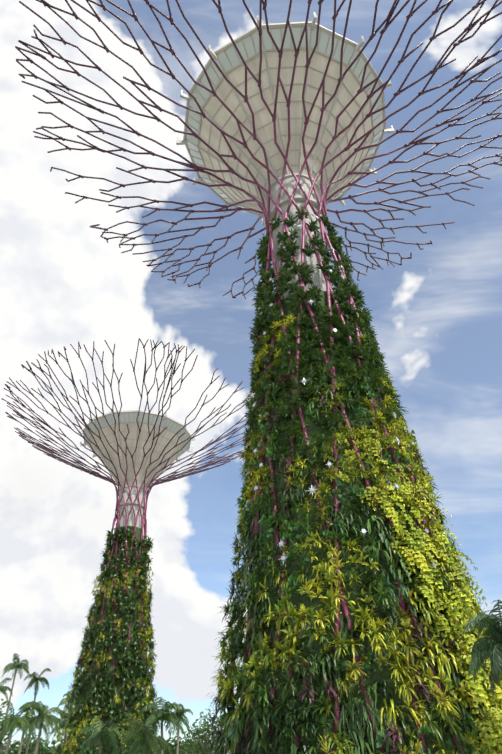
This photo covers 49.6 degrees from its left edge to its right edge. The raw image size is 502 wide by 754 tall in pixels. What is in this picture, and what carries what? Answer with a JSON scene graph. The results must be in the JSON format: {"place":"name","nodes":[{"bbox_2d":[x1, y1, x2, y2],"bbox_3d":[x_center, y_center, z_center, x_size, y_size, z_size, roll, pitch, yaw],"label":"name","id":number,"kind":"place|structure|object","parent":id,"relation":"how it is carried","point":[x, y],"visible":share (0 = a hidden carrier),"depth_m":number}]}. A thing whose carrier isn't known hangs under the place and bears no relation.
{"place":"outdoors","nodes":[
{"label":"outdoors","id":0,"kind":"place"},
{"bbox_2d":[0,678,12,700],"bbox_3d":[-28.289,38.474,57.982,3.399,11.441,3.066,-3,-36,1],"label":"palm","id":1,"kind":"object","parent":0,"point":[3,689],"visible":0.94,"depth_m":60.84},
{"bbox_2d":[0,699,17,751],"bbox_3d":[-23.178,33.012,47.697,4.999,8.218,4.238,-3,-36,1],"label":"belt tree","id":2,"kind":"object","parent":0,"point":[2,738],"depth_m":48.56},
{"bbox_2d":[0,701,29,753],"bbox_3d":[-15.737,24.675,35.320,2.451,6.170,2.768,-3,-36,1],"label":"palm","id":3,"kind":"object","parent":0,"point":[11,720],"depth_m":35.95},
{"bbox_2d":[0,653,29,744],"bbox_3d":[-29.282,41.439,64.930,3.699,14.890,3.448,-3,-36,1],"label":"palm","id":4,"kind":"object","parent":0,"point":[15,666],"depth_m":68.32},
{"bbox_2d":[5,710,46,753],"bbox_3d":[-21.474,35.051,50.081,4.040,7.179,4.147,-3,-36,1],"label":"palm","id":5,"kind":"object","parent":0,"point":[27,716],"depth_m":50.96},
{"bbox_2d":[18,706,34,742],"bbox_3d":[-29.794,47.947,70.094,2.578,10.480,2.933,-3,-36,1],"label":"palm","id":6,"kind":"object","parent":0,"point":[22,710],"depth_m":72.32},
{"bbox_2d":[24,668,50,753],"bbox_3d":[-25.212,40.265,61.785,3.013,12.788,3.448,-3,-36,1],"label":"palm","id":7,"kind":"object","parent":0,"point":[35,679],"depth_m":64.44},
{"bbox_2d":[20,701,63,753],"bbox_3d":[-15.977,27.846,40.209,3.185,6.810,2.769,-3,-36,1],"label":"palm","id":8,"kind":"object","parent":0,"point":[43,711],"depth_m":41.32},
{"bbox_2d":[50,710,68,749],"bbox_3d":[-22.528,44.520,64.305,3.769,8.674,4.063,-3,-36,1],"label":"palm","id":9,"kind":"object","parent":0,"point":[62,721],"depth_m":65.83},
{"bbox_2d":[58,691,75,752],"bbox_3d":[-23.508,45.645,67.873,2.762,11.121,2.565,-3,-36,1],"label":"palm","id":10,"kind":"object","parent":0,"point":[63,700],"depth_m":70.18},
{"bbox_2d":[78,717,120,753],"bbox_3d":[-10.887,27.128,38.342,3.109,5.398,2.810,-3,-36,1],"label":"palm","id":11,"kind":"object","parent":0,"point":[101,732],"depth_m":39.10},
{"bbox_2d":[1,338,259,695],"bbox_3d":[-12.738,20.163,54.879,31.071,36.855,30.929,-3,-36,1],"label":"supertree","id":12,"kind":"object","parent":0,"point":[172,477],"depth_m":59.43},
{"bbox_2d":[51,524,160,753],"bbox_3d":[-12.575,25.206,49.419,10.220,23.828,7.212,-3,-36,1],"label":"climbing plants","id":13,"kind":"object","parent":12,"relation":"attached to","point":[95,697],"visible":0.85,"depth_m":48.60},
{"bbox_2d":[65,526,148,753],"bbox_3d":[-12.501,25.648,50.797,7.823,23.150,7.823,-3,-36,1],"label":"supertree substrate","id":14,"kind":"object","parent":12,"relation":"attached to","point":[112,695],"visible":0.29,"depth_m":48.05},
{"bbox_2d":[73,518,148,710],"bbox_3d":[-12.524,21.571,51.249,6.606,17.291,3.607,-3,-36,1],"label":"supertree stars","id":15,"kind":"object","parent":12,"relation":"attached to","point":[102,589],"visible":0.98,"depth_m":51.71},
{"bbox_2d":[121,719,170,753],"bbox_3d":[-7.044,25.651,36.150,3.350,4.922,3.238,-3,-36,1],"label":"palm","id":16,"kind":"object","parent":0,"point":[144,734],"visible":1,"depth_m":36.85},
{"bbox_2d":[140,697,186,753],"bbox_3d":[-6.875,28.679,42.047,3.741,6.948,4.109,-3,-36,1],"label":"palm","id":17,"kind":"object","parent":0,"point":[162,714],"depth_m":42.88},
{"bbox_2d":[167,702,192,753],"bbox_3d":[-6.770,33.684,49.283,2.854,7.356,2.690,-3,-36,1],"label":"palm","id":18,"kind":"object","parent":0,"point":[179,715],"depth_m":50.43},
{"bbox_2d":[179,724,206,753],"bbox_3d":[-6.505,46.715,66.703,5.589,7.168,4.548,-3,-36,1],"label":"belt tree","id":19,"kind":"object","parent":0,"point":[190,739],"depth_m":67.48},
{"bbox_2d":[0,0,501,753],"label":"sky","id":20,"kind":"structure","parent":0,"point":[437,314]},
{"bbox_2d":[15,0,501,753],"bbox_3d":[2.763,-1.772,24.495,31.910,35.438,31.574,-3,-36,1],"label":"supertree","id":21,"kind":"object","parent":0,"point":[323,200],"depth_m":29.61},
{"bbox_2d":[202,207,501,753],"bbox_3d":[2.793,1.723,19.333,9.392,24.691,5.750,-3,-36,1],"label":"climbing plants","id":22,"kind":"object","parent":21,"relation":"on","point":[455,598],"visible":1,"depth_m":15.49},
{"bbox_2d":[251,213,436,568],"bbox_3d":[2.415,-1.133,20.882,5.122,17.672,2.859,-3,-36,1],"label":"supertree stars","id":23,"kind":"object","parent":22,"relation":"on","point":[281,543],"visible":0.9,"depth_m":18.11},
{"bbox_2d":[241,290,499,753],"bbox_3d":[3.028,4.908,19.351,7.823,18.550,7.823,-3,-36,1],"label":"supertree substrate","id":24,"kind":"object","parent":21,"relation":"attached to","point":[378,673],"visible":0.1,"depth_m":15.16},
{"bbox_2d":[463,599,501,695],"bbox_3d":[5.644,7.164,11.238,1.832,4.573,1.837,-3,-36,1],"label":"palm","id":25,"kind":"object","parent":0,"point":[484,649],"visible":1,"depth_m":12.07},
{"label":"ground","id":26,"kind":"structure","parent":0,"visible":0},
{"bbox_2d":[0,732,61,753],"bbox_3d":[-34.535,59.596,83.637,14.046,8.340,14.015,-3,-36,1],"label":"tree","id":27,"kind":"object","parent":26,"relation":"on","point":[45,749],"visible":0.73,"depth_m":82.83},
{"bbox_2d":[79,721,153,753],"bbox_3d":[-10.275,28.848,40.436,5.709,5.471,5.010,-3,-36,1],"label":"belt tree","id":28,"kind":"object","parent":26,"relation":"on","point":[122,748],"depth_m":40.92},
{"bbox_2d":[149,732,186,753],"bbox_3d":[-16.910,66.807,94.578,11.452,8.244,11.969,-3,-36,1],"label":"tree","id":29,"kind":"object","parent":26,"relation":"on","point":[174,740],"visible":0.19,"depth_m":94.98},
{"bbox_2d":[172,736,211,753],"bbox_3d":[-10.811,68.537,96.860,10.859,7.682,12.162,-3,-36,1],"label":"tree","id":30,"kind":"object","parent":26,"relation":"on","point":[180,746],"visible":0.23,"depth_m":95.63},
{"bbox_2d":[175,709,226,753],"bbox_3d":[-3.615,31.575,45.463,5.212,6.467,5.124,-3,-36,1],"label":"belt tree","id":31,"kind":"object","parent":26,"relation":"on","point":[204,735],"depth_m":45.71}
]}

